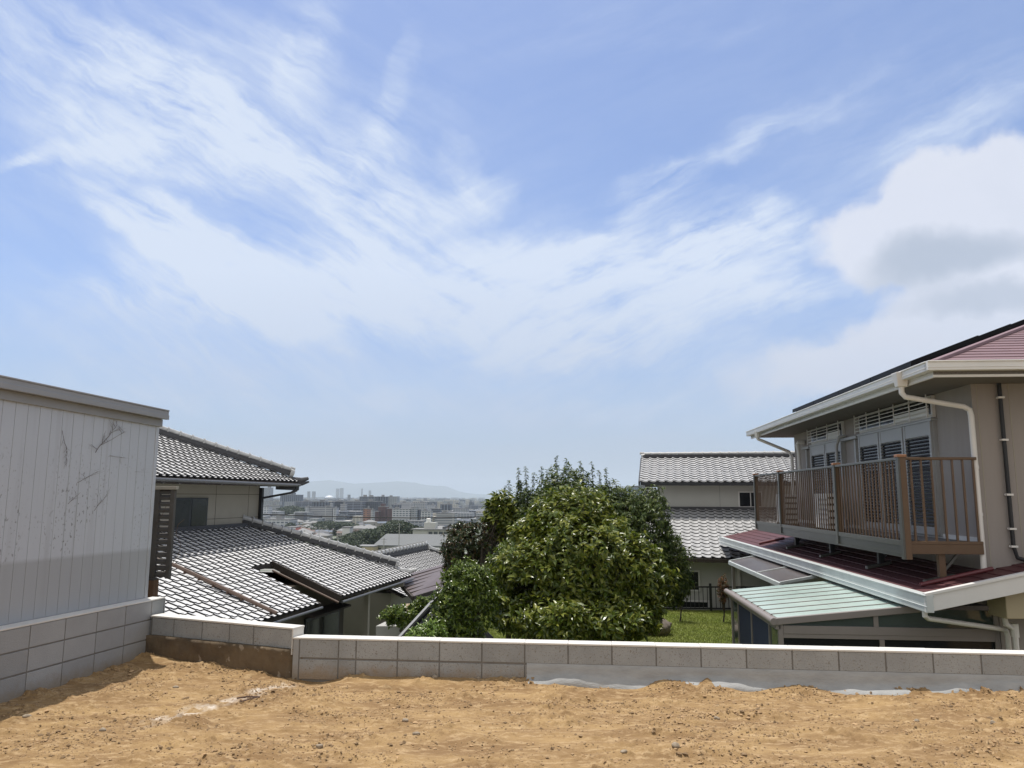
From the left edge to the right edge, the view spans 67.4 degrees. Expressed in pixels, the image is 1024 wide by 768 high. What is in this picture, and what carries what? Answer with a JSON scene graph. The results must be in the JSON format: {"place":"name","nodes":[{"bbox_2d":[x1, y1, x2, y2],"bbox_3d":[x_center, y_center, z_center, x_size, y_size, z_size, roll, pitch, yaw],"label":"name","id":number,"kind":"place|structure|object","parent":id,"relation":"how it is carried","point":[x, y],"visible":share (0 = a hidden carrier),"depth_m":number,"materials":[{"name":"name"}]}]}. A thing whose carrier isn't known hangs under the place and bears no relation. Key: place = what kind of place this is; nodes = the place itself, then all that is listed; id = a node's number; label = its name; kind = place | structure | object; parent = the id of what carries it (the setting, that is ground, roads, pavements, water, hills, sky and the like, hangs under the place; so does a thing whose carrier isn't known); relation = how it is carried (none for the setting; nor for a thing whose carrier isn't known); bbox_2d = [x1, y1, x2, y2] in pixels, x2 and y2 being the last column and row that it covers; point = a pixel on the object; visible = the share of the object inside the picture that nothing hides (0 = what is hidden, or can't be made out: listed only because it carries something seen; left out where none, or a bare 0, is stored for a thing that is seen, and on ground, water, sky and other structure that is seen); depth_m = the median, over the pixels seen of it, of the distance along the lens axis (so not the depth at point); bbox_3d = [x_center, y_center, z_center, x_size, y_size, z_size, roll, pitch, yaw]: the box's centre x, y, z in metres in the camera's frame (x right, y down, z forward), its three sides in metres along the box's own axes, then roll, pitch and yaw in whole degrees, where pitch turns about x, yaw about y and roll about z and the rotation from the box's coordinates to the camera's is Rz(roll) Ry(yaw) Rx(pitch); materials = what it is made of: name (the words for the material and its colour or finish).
{"place":"outdoors","nodes":[
{"label":"outdoors","id":0,"kind":"place"},
{"bbox_2d":[149,486,178,578],"bbox_3d":[-4.374,1.893,9.174,0.685,1.333,0.080,0,-8,2],"label":"trellis","id":1,"kind":"object","parent":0,"point":[156,541],"visible":0.45,"depth_m":9.17,"materials":[{"name":"black metal"}]},
{"bbox_2d":[147,578,158,597],"bbox_3d":[-4.302,2.502,8.986,0.260,0.432,0.130,0,-8,2],"label":"planter","id":2,"kind":"object","parent":1,"relation":"attached to","point":[153,584],"visible":0.22,"depth_m":8.95,"materials":[{"name":"orange wood"}]},
{"bbox_2d":[149,505,181,577],"bbox_3d":[-4.183,1.877,9.094,0.553,0.903,0.076,0,-8,0],"label":"dead vine","id":3,"kind":"object","parent":2,"relation":"in","point":[179,550],"visible":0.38,"depth_m":9.10,"materials":[{"name":"brown plant"}]},
{"bbox_2d":[263,514,482,517],"bbox_3d":[-14.011,10.043,61.183,68.881,1.270,0.090,0,-8,0],"label":"power cable","id":4,"kind":"object","parent":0,"point":[372,517],"visible":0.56,"depth_m":61.07,"materials":[{"name":"black metal"}]},
{"bbox_2d":[260,498,526,571],"bbox_3d":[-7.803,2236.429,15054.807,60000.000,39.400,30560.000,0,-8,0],"label":"ground","id":5,"kind":"structure","parent":0,"point":[270,570],"depth_m":380.79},
{"bbox_2d":[260,487,272,500],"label":"apartment block","id":6,"kind":"structure","parent":5,"relation":"on","point":[268,491],"depth_m":2473.59,"materials":[{"name":"grey concrete"}]},
{"bbox_2d":[263,505,272,515],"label":"apartment block","id":7,"kind":"structure","parent":5,"relation":"on","point":[267,509],"depth_m":1331.52,"materials":[{"name":"white concrete"}]},
{"bbox_2d":[263,500,282,505],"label":"apartment block","id":8,"kind":"structure","parent":5,"relation":"on","point":[271,502],"depth_m":1924.52,"materials":[{"name":"grey concrete"}]},
{"bbox_2d":[270,503,282,510],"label":"apartment block","id":9,"kind":"structure","parent":5,"relation":"on","point":[275,506],"depth_m":1479.95,"materials":[{"name":"grey concrete"}]},
{"bbox_2d":[264,515,297,525],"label":"factory","id":10,"kind":"structure","parent":5,"relation":"on","point":[280,520],"depth_m":835.87,"materials":[{"name":"grey concrete"}]},
{"bbox_2d":[155,426,416,635],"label":"tiled house","id":11,"kind":"structure","parent":5,"relation":"on","point":[230,549],"depth_m":20.87,"materials":[{"name":"grey tile"}]},
{"bbox_2d":[174,498,207,526],"bbox_3d":[-8.580,3.456,20.451,0.062,0.845,1.550,-1,-9,11],"label":"window","id":12,"kind":"structure","parent":11,"relation":"in","point":[191,511],"depth_m":20.48,"materials":[{"name":"black glass"}]},
{"bbox_2d":[304,610,339,634],"bbox_3d":[-5.305,7.294,21.400,0.070,1.750,2.150,-1,-9,11],"label":"sliding door","id":13,"kind":"structure","parent":11,"relation":"in","point":[328,624],"depth_m":21.51,"materials":[{"name":"black glass"}]},
{"bbox_2d":[276,505,304,514],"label":"woodland","id":14,"kind":"object","parent":5,"relation":"on","point":[290,510],"visible":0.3,"depth_m":1411.21,"materials":[{"name":"green plant"}]},
{"bbox_2d":[280,493,302,506],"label":"apartment block","id":15,"kind":"structure","parent":5,"relation":"on","point":[293,497],"depth_m":2271.71,"materials":[{"name":"grey concrete"}]},
{"bbox_2d":[286,526,301,529],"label":"shop building","id":16,"kind":"structure","parent":5,"relation":"on","point":[296,527],"depth_m":689.53,"materials":[{"name":"white"}]},
{"bbox_2d":[295,500,314,507],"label":"apartment block","id":17,"kind":"structure","parent":5,"relation":"on","point":[305,503],"depth_m":1776.18,"materials":[{"name":"grey concrete"}]},
{"bbox_2d":[298,528,312,533],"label":"town house","id":18,"kind":"structure","parent":5,"relation":"on","point":[306,530],"depth_m":508.74,"materials":[{"name":"grey"}]},
{"bbox_2d":[312,491,315,499],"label":"tower","id":19,"kind":"structure","parent":5,"relation":"on","point":[313,495],"depth_m":5937.39,"materials":[{"name":"grey concrete"}]},
{"bbox_2d":[284,519,359,535],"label":"woodland","id":20,"kind":"object","parent":5,"relation":"on","point":[333,525],"visible":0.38,"depth_m":817.66,"materials":[{"name":"green plant"}]},
{"bbox_2d":[314,533,329,538],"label":"town house","id":21,"kind":"structure","parent":5,"relation":"on","point":[324,535],"depth_m":590.72,"materials":[{"name":"grey"}]},
{"bbox_2d":[310,503,334,521],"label":"apartment block","id":22,"kind":"structure","parent":5,"relation":"on","point":[326,510],"depth_m":1329.05,"materials":[{"name":"grey concrete"}]},
{"bbox_2d":[312,500,334,506],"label":"apartment block","id":23,"kind":"structure","parent":5,"relation":"on","point":[322,503],"depth_m":1539.71,"materials":[{"name":"grey concrete"}]},
{"bbox_2d":[294,538,362,547],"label":"woodland","id":24,"kind":"object","parent":5,"relation":"on","point":[351,541],"visible":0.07,"depth_m":407.86,"materials":[{"name":"green plant"}]},
{"bbox_2d":[333,506,338,520],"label":"apartment block","id":25,"kind":"structure","parent":5,"relation":"on","point":[335,511],"depth_m":1322.14,"materials":[{"name":"grey concrete"}]},
{"bbox_2d":[332,500,344,509],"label":"apartment block","id":26,"kind":"structure","parent":5,"relation":"on","point":[338,503],"depth_m":1579.32,"materials":[{"name":"grey concrete"}]},
{"bbox_2d":[340,488,343,497],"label":"tower","id":27,"kind":"structure","parent":5,"relation":"on","point":[341,492],"depth_m":8414.75,"materials":[{"name":"grey concrete"}]},
{"bbox_2d":[340,502,346,511],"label":"apartment block","id":28,"kind":"structure","parent":5,"relation":"on","point":[343,506],"depth_m":1382.16,"materials":[{"name":"grey concrete"}]},
{"bbox_2d":[342,526,353,534],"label":"shop building","id":29,"kind":"structure","parent":5,"relation":"on","point":[347,529],"depth_m":589.66,"materials":[{"name":"white"}]},
{"bbox_2d":[349,542,361,554],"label":"town tree","id":30,"kind":"object","parent":5,"relation":"on","point":[355,544],"visible":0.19,"depth_m":303.59,"materials":[{"name":"green plant"}]},
{"bbox_2d":[345,500,366,511],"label":"apartment block","id":31,"kind":"structure","parent":5,"relation":"on","point":[357,505],"depth_m":1479.62,"materials":[{"name":"grey concrete"}]},
{"bbox_2d":[353,526,362,530],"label":"town house","id":32,"kind":"structure","parent":5,"relation":"on","point":[356,527],"depth_m":806.07,"materials":[{"name":"grey"}]},
{"bbox_2d":[363,506,370,521],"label":"apartment block","id":33,"kind":"structure","parent":5,"relation":"on","point":[366,512],"depth_m":1134.07,"materials":[{"name":"concrete"}]},
{"bbox_2d":[360,526,374,529],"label":"town house","id":34,"kind":"structure","parent":5,"relation":"on","point":[365,527],"depth_m":787.73,"materials":[{"name":"grey"}]},
{"bbox_2d":[359,495,377,500],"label":"apartment block","id":35,"kind":"structure","parent":5,"relation":"on","point":[365,498],"depth_m":1877.28,"materials":[{"name":"grey concrete"}]},
{"bbox_2d":[360,544,377,550],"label":"school annex","id":36,"kind":"object","parent":5,"relation":"on","point":[370,547],"visible":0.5,"depth_m":318.04,"materials":[{"name":"beige"}]},
{"bbox_2d":[363,520,376,526],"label":"town house","id":37,"kind":"structure","parent":5,"relation":"on","point":[373,522],"depth_m":1074.69,"materials":[{"name":"grey"}]},
{"bbox_2d":[371,508,374,520],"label":"apartment block","id":38,"kind":"structure","parent":5,"relation":"on","point":[372,513],"depth_m":1166.35,"materials":[{"name":"grey concrete"}]},
{"bbox_2d":[366,499,382,510],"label":"apartment block","id":39,"kind":"structure","parent":5,"relation":"on","point":[371,503],"depth_m":1499.57,"materials":[{"name":"grey concrete"}]},
{"bbox_2d":[331,520,423,544],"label":"woodland","id":40,"kind":"object","parent":5,"relation":"on","point":[370,536],"visible":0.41,"depth_m":477.51,"materials":[{"name":"green plant"}]},
{"bbox_2d":[375,511,379,521],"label":"apartment block","id":41,"kind":"structure","parent":5,"relation":"on","point":[377,513],"depth_m":1182.42,"materials":[{"name":"grey concrete"}]},
{"bbox_2d":[377,521,385,526],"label":"town house","id":42,"kind":"structure","parent":5,"relation":"on","point":[380,523],"depth_m":1090.33,"materials":[{"name":"grey"}]},
{"bbox_2d":[377,495,387,505],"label":"apartment block","id":43,"kind":"structure","parent":5,"relation":"on","point":[384,498],"depth_m":1882.57,"materials":[{"name":"grey concrete"}]},
{"bbox_2d":[378,504,388,521],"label":"apartment block","id":44,"kind":"structure","parent":5,"relation":"on","point":[382,508],"depth_m":1188.01,"materials":[{"name":"concrete"}]},
{"bbox_2d":[376,622,405,636],"bbox_3d":[-2.595,5.962,17.114,0.823,1.234,0.605,-2,-9,15],"label":"planter","id":45,"kind":"object","parent":5,"relation":"on","point":[382,629],"visible":0.21,"depth_m":16.92,"materials":[{"name":"grey concrete"}]},
{"bbox_2d":[376,595,429,631],"bbox_3d":[-2.232,4.967,16.543,1.320,0.791,0.844,4,-9,-23],"label":"planter shrub","id":46,"kind":"object","parent":45,"relation":"in","point":[401,617],"visible":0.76,"depth_m":16.34,"materials":[{"name":"green plant"}]},
{"bbox_2d":[387,507,394,520],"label":"apartment block","id":47,"kind":"structure","parent":5,"relation":"on","point":[389,512],"depth_m":1183.10,"materials":[{"name":"concrete"}]},
{"bbox_2d":[388,495,399,507],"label":"apartment block","id":48,"kind":"structure","parent":5,"relation":"on","point":[392,499],"depth_m":1887.32,"materials":[{"name":"grey concrete"}]},
{"bbox_2d":[392,503,401,508],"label":"apartment block","id":49,"kind":"structure","parent":5,"relation":"on","point":[394,505],"depth_m":1481.93,"materials":[{"name":"grey concrete"}]},
{"bbox_2d":[392,507,410,521],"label":"apartment block","id":50,"kind":"structure","parent":5,"relation":"on","point":[397,512],"depth_m":1132.76,"materials":[{"name":"white concrete"}]},
{"bbox_2d":[397,501,413,508],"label":"apartment block","id":51,"kind":"structure","parent":5,"relation":"on","point":[404,505],"depth_m":1676.94,"materials":[{"name":"grey concrete"}]},
{"bbox_2d":[374,534,446,549],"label":"gymnasium","id":52,"kind":"structure","parent":5,"relation":"on","point":[395,540],"depth_m":326.15,"materials":[{"name":"grey"}]},
{"bbox_2d":[343,541,478,635],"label":"tiled house","id":53,"kind":"structure","parent":5,"relation":"on","point":[424,558],"depth_m":26.94,"materials":[{"name":"tile"}]},
{"bbox_2d":[411,507,417,519],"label":"apartment block","id":54,"kind":"structure","parent":5,"relation":"on","point":[414,511],"depth_m":1134.35,"materials":[{"name":"grey concrete"}]},
{"bbox_2d":[407,520,425,526],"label":"warehouse","id":55,"kind":"structure","parent":5,"relation":"on","point":[419,523],"depth_m":885.23,"materials":[{"name":"white concrete"}]},
{"bbox_2d":[417,509,420,519],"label":"apartment block","id":56,"kind":"structure","parent":5,"relation":"on","point":[419,512],"depth_m":1146.89,"materials":[{"name":"grey concrete"}]},
{"bbox_2d":[414,501,426,510],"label":"apartment block","id":57,"kind":"structure","parent":5,"relation":"on","point":[421,505],"depth_m":1578.88,"materials":[{"name":"grey concrete"}]},
{"bbox_2d":[421,509,432,521],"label":"apartment block","id":58,"kind":"structure","parent":5,"relation":"on","point":[425,513],"depth_m":1211.97,"materials":[{"name":"white concrete"}]},
{"bbox_2d":[427,503,435,508],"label":"apartment block","id":59,"kind":"structure","parent":5,"relation":"on","point":[430,506],"depth_m":1677.84,"materials":[{"name":"grey concrete"}]},
{"bbox_2d":[431,506,441,512],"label":"apartment block","id":60,"kind":"structure","parent":5,"relation":"on","point":[436,510],"depth_m":1282.18,"materials":[{"name":"grey concrete"}]},
{"bbox_2d":[411,518,462,546],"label":"school building","id":61,"kind":"structure","parent":5,"relation":"on","point":[430,527],"depth_m":422.07,"materials":[{"name":"white concrete"}]},
{"bbox_2d":[440,502,451,510],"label":"apartment block","id":62,"kind":"structure","parent":5,"relation":"on","point":[448,506],"depth_m":1480.40,"materials":[{"name":"grey concrete"}]},
{"bbox_2d":[436,510,456,525],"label":"apartment block","id":63,"kind":"structure","parent":5,"relation":"on","point":[445,521],"depth_m":984.08,"materials":[{"name":"white concrete"}]},
{"bbox_2d":[453,520,465,543],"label":"town tree","id":64,"kind":"object","parent":5,"relation":"on","point":[460,525],"visible":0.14,"depth_m":323.85,"materials":[{"name":"green plant"}]},
{"bbox_2d":[263,497,657,524],"bbox_3d":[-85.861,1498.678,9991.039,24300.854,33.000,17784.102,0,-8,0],"label":"city","id":65,"kind":"object","parent":5,"relation":"on","point":[474,505],"visible":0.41,"depth_m":1983.34},
{"bbox_2d":[453,507,468,512],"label":"apartment block","id":66,"kind":"structure","parent":5,"relation":"on","point":[461,510],"depth_m":1380.25,"materials":[{"name":"grey concrete"}]},
{"bbox_2d":[627,486,639,494],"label":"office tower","id":67,"kind":"structure","parent":5,"relation":"on","point":[635,488],"depth_m":1286.98,"materials":[{"name":"grey glass"}]},
{"bbox_2d":[665,607,730,609],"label":"retaining wall","id":68,"kind":"structure","parent":5,"relation":"on","point":[700,607],"depth_m":21.92,"materials":[{"name":"grey concrete"}]},
{"bbox_2d":[272,480,616,497],"bbox_3d":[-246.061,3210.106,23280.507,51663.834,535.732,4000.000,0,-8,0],"label":"hills","id":69,"kind":"structure","parent":0,"point":[325,488],"depth_m":22206.34,"materials":[{"name":"grey"}]},
{"bbox_2d":[0,652,1023,767],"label":"soil ground","id":70,"kind":"structure","parent":0,"point":[853,742],"depth_m":5.75,"materials":[{"name":"brown soil"}]},
{"bbox_2d":[0,597,165,702],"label":"block wall","id":71,"kind":"structure","parent":70,"relation":"on","point":[50,652],"depth_m":7.05,"materials":[{"name":"grey concrete"}]},
{"bbox_2d":[0,375,169,625],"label":"steel shed","id":72,"kind":"structure","parent":71,"relation":"on","point":[59,554],"depth_m":7.29,"materials":[{"name":"white metal"}]},
{"bbox_2d":[62,420,129,510],"bbox_3d":[-4.083,0.818,7.763,0.012,0.912,1.280,-1,-9,11],"label":"dead creeper","id":73,"kind":"object","parent":72,"relation":"attached to","point":[119,427],"visible":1,"depth_m":7.65,"materials":[{"name":"grey"}]},
{"bbox_2d":[145,613,304,679],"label":"block wall","id":74,"kind":"structure","parent":70,"relation":"on","point":[267,647],"depth_m":7.65,"materials":[{"name":"concrete"}]},
{"bbox_2d":[237,696,259,701],"bbox_3d":[-2.185,2.610,6.383,0.179,0.022,0.128,5,-10,-31],"label":"bent rod","id":75,"kind":"object","parent":70,"relation":"on","point":[251,697],"visible":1,"depth_m":6.40,"materials":[{"name":"grey"}]},
{"bbox_2d":[292,634,1023,695],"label":"block wall","id":76,"kind":"structure","parent":70,"relation":"on","point":[850,670],"depth_m":6.96,"materials":[{"name":"grey concrete"}]},
{"bbox_2d":[671,742,679,747],"bbox_3d":[1.096,2.419,5.140,0.055,0.041,0.048,0,-8,0],"label":"stone","id":77,"kind":"object","parent":70,"relation":"on","point":[675,745],"visible":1,"depth_m":5.13,"materials":[{"name":"beige stone"}]},
{"bbox_2d":[0,0,1023,494],"label":"sky","id":78,"kind":"structure","parent":0,"point":[459,245],"materials":[{"name":"blue"}]},
{"bbox_2d":[480,609,731,643],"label":"lawn ground","id":79,"kind":"structure","parent":0,"point":[684,626],"depth_m":18.82,"materials":[{"name":"green plant"}]},
{"bbox_2d":[404,618,447,637],"bbox_3d":[-1.282,4.160,11.292,0.689,1.407,0.635,-5,-10,33],"label":"shrub","id":80,"kind":"object","parent":79,"relation":"on","point":[429,629],"visible":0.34,"depth_m":11.30,"materials":[{"name":"green plant"}]},
{"bbox_2d":[398,589,493,638],"bbox_3d":[-1.018,4.774,13.368,0.980,2.286,2.056,-4,-9,24],"label":"stair screen","id":81,"kind":"object","parent":79,"relation":"on","point":[424,612],"visible":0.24,"depth_m":13.33,"materials":[{"name":"grey metal"}]},
{"bbox_2d":[422,555,499,637],"bbox_3d":[-0.804,3.852,12.118,1.229,2.261,1.041,0,-8,0],"label":"rounded shrub","id":82,"kind":"object","parent":79,"relation":"on","point":[461,603],"visible":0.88,"depth_m":11.95,"materials":[{"name":"green plant"}]},
{"bbox_2d":[438,518,501,575],"bbox_3d":[-0.851,4.072,15.387,1.318,2.776,0.983,0,-8,0],"label":"photinia tree","id":83,"kind":"object","parent":79,"relation":"on","point":[471,544],"visible":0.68,"depth_m":15.33,"materials":[{"name":"green plant"}]},
{"bbox_2d":[478,489,519,614],"bbox_3d":[-0.305,3.800,15.512,0.991,3.360,0.898,0,-8,0],"label":"loquat tree","id":84,"kind":"object","parent":79,"relation":"on","point":[499,508],"visible":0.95,"depth_m":15.57,"materials":[{"name":"green plant"}]},
{"bbox_2d":[484,537,531,638],"bbox_3d":[-0.080,4.056,14.063,1.029,2.434,1.176,7,-11,-39],"label":"evergreen tree","id":85,"kind":"object","parent":79,"relation":"on","point":[502,545],"visible":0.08,"depth_m":14.05,"materials":[{"name":"green plant"}]},
{"bbox_2d":[495,461,644,548],"bbox_3d":[1.170,3.600,16.096,3.421,3.947,1.944,0,-8,0],"label":"evergreen tree","id":86,"kind":"object","parent":79,"relation":"on","point":[548,485],"visible":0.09,"depth_m":16.06,"materials":[{"name":"green plant"}]},
{"bbox_2d":[503,456,617,523],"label":"leading shoots","id":87,"kind":"object","parent":86,"relation":"attached to","point":[562,476],"visible":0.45,"depth_m":16.27,"materials":[{"name":"green plant"}]},
{"bbox_2d":[486,479,681,641],"bbox_3d":[1.169,3.354,12.986,3.167,3.512,2.960,6,-10,-35],"label":"magnolia tree","id":88,"kind":"object","parent":79,"relation":"on","point":[568,573],"visible":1,"depth_m":12.48,"materials":[{"name":"green plant"}]},
{"bbox_2d":[605,484,696,634],"bbox_3d":[2.555,3.792,15.649,1.898,3.480,2.170,-6,-11,38],"label":"drooping tree","id":89,"kind":"object","parent":79,"relation":"on","point":[642,508],"visible":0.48,"depth_m":15.54,"materials":[{"name":"green plant"}]},
{"bbox_2d":[647,619,671,636],"bbox_3d":[3.338,5.700,17.914,0.817,0.560,0.656,0,-8,0],"label":"garden rock","id":90,"kind":"object","parent":79,"relation":"on","point":[667,625],"visible":0.12,"depth_m":17.71,"materials":[{"name":"grey stone"}]},
{"bbox_2d":[617,451,795,606],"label":"tiled house","id":91,"kind":"structure","parent":79,"relation":"on","point":[711,500],"depth_m":24.89,"materials":[{"name":"tile"}]},
{"bbox_2d":[665,570,699,591],"bbox_3d":[4.667,5.750,22.521,1.650,0.600,0.066,-1,-9,11],"label":"window","id":92,"kind":"structure","parent":91,"relation":"in","point":[696,577],"depth_m":22.36,"materials":[{"name":"white metal"}]},
{"bbox_2d":[664,600,709,606],"bbox_3d":[4.834,6.982,22.304,1.800,1.400,0.066,-1,-9,11],"label":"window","id":93,"kind":"structure","parent":91,"relation":"in","point":[697,602],"depth_m":22.26,"materials":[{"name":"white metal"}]},
{"bbox_2d":[738,491,761,506],"bbox_3d":[7.726,3.741,24.876,0.760,0.520,0.056,-1,-9,11],"label":"window","id":94,"kind":"structure","parent":91,"relation":"in","point":[745,498],"depth_m":24.88,"materials":[{"name":"black glass"}]},
{"bbox_2d":[665,583,765,611],"bbox_3d":[5.479,6.069,21.646,5.800,0.880,0.050,0,-8,0],"label":"iron fence","id":95,"kind":"object","parent":79,"relation":"on","point":[710,586],"visible":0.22,"depth_m":21.65,"materials":[{"name":"black metal"}]},
{"bbox_2d":[716,573,728,621],"bbox_3d":[5.427,5.492,19.693,0.363,1.260,0.369,0,-8,0],"label":"copper shrub","id":96,"kind":"object","parent":79,"relation":"on","point":[722,596],"visible":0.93,"depth_m":19.69,"materials":[{"name":"brown plant"}]},
{"bbox_2d":[728,555,818,589],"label":"terrace roof","id":97,"kind":"structure","parent":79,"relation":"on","point":[772,572],"depth_m":15.32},
{"bbox_2d":[724,581,1000,649],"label":"sunroom","id":98,"kind":"structure","parent":79,"relation":"on","point":[826,613],"depth_m":9.84,"materials":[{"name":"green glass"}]},
{"bbox_2d":[719,319,1023,649],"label":"house","id":99,"kind":"structure","parent":79,"relation":"on","point":[915,467],"depth_m":10.73,"materials":[{"name":"grey"}]},
{"bbox_2d":[776,494,798,525],"bbox_3d":[6.202,2.836,17.307,0.360,0.699,0.762,-1,-8,5],"label":"outdoor unit","id":100,"kind":"object","parent":99,"relation":"on","point":[789,509],"visible":0.15,"depth_m":16.95,"materials":[{"name":"white metal"}]},
{"bbox_2d":[809,438,849,526],"bbox_3d":[6.503,2.035,15.781,0.102,1.685,2.110,-1,-8,5],"label":"window","id":101,"kind":"structure","parent":99,"relation":"in","point":[822,454],"depth_m":15.76,"materials":[{"name":"grey glass"}]},
{"bbox_2d":[815,494,845,531],"bbox_3d":[5.947,2.408,14.399,0.360,0.699,0.762,-1,-8,5],"label":"outdoor unit","id":102,"kind":"object","parent":99,"relation":"on","point":[826,512],"visible":0.3,"depth_m":14.15,"materials":[{"name":"white metal"}]},
{"bbox_2d":[857,418,944,536],"bbox_3d":[6.209,1.542,12.430,0.102,1.685,3.010,-1,-8,5],"label":"window","id":103,"kind":"structure","parent":99,"relation":"in","point":[917,438],"depth_m":11.80,"materials":[{"name":"grey glass"}]},
{"bbox_2d":[632,486,655,496],"bbox_3d":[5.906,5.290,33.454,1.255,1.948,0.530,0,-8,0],"label":"utility pole","id":104,"kind":"object","parent":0,"point":[644,487],"visible":0.12,"depth_m":33.43,"materials":[{"name":"grey metal"}]}
]}

